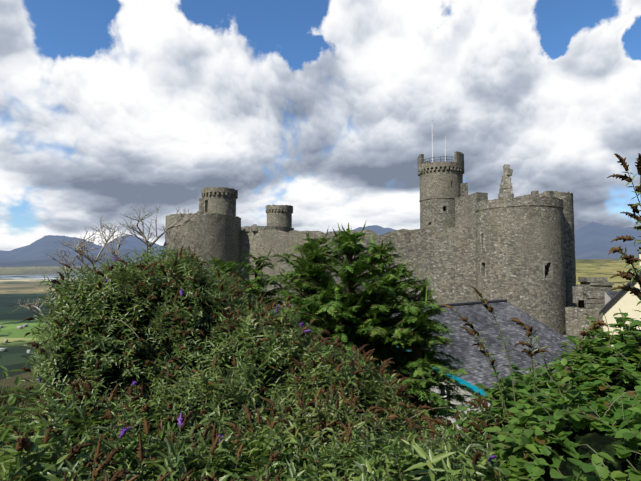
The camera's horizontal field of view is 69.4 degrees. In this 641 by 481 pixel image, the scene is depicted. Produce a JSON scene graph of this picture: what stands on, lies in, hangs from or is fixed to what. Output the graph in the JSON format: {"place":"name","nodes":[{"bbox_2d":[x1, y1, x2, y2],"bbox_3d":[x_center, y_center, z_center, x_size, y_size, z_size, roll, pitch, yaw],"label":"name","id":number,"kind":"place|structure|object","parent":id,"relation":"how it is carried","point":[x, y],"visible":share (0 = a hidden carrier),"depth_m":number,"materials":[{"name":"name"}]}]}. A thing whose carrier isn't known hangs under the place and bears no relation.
{"place":"outdoors","nodes":[
{"label":"outdoors","id":0,"kind":"place"},
{"bbox_2d":[0,221,640,419],"bbox_3d":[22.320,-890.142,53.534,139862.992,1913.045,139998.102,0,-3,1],"label":"terrain","id":1,"kind":"structure","parent":0,"point":[23,268],"depth_m":4204.16,"materials":[{"name":"green plant"}]},
{"bbox_2d":[0,324,31,353],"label":"buildings","id":2,"kind":"structure","parent":1,"relation":"on","point":[6,340],"depth_m":395.61,"materials":[{"name":"paint"}]},
{"bbox_2d":[0,386,51,445],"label":"slope scrub","id":3,"kind":"object","parent":1,"relation":"on","point":[19,401],"depth_m":30.50,"materials":[{"name":"green plant"}]},
{"bbox_2d":[0,366,86,480],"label":"leaf plant","id":4,"kind":"object","parent":1,"relation":"on","point":[8,432],"depth_m":3.20,"materials":[{"name":"green plant"}]},
{"bbox_2d":[11,204,206,329],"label":"dead branches","id":5,"kind":"object","parent":1,"relation":"on","point":[80,250],"visible":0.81,"depth_m":8.17,"materials":[{"name":"wood"}]},
{"bbox_2d":[0,241,640,480],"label":"shrub","id":6,"kind":"object","parent":1,"relation":"on","point":[497,406],"depth_m":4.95,"materials":[{"name":"green plant"}]},
{"bbox_2d":[0,243,513,480],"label":"buddleia leaves","id":7,"kind":"object","parent":6,"relation":"attached to","point":[357,462],"visible":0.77,"depth_m":4.88,"materials":[{"name":"green plant"}]},
{"bbox_2d":[5,245,513,480],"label":"shrub seed heads","id":8,"kind":"object","parent":6,"relation":"attached to","point":[25,443],"visible":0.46,"depth_m":4.74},
{"bbox_2d":[38,171,640,423],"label":"tall shoot","id":9,"kind":"object","parent":6,"relation":"attached to","point":[628,271],"depth_m":4.89,"materials":[{"name":"green plant"}]},
{"bbox_2d":[27,153,640,365],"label":"tall shoot seed heads","id":10,"kind":"object","parent":9,"relation":"attached to","point":[629,259],"visible":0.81,"depth_m":4.57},
{"bbox_2d":[439,312,640,480],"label":"bramble leaves","id":11,"kind":"object","parent":6,"relation":"attached to","point":[601,405],"visible":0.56,"depth_m":3.48,"materials":[{"name":"green plant"}]},
{"bbox_2d":[208,222,479,445],"bbox_3d":[0.034,5.345,10.645,6.942,11.123,5.854,0,-3,1],"label":"conifer","id":12,"kind":"object","parent":1,"relation":"on","point":[336,306],"depth_m":10.22,"materials":[{"name":"green plant"}]},
{"bbox_2d":[165,120,614,346],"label":"castle","id":13,"kind":"structure","parent":1,"relation":"on","point":[518,252],"depth_m":63.85,"materials":[{"name":"stone"}]},
{"bbox_2d":[393,299,581,438],"bbox_3d":[5.195,8.239,24.224,17.212,9.559,11.759,3,-4,-39],"label":"slate roof","id":14,"kind":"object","parent":1,"relation":"on","point":[482,320],"visible":0.12,"depth_m":23.43,"materials":[{"name":"grey stone"}]},
{"bbox_2d":[605,291,618,304],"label":"house","id":15,"kind":"structure","parent":1,"relation":"on","point":[609,295],"depth_m":49.37,"materials":[{"name":"paint"}]},
{"bbox_2d":[599,252,640,346],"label":"cream house","id":16,"kind":"structure","parent":1,"relation":"on","point":[625,301],"depth_m":38.77,"materials":[{"name":"paint"}]},
{"bbox_2d":[0,0,640,250],"label":"sky","id":17,"kind":"structure","parent":0,"point":[326,110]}
]}

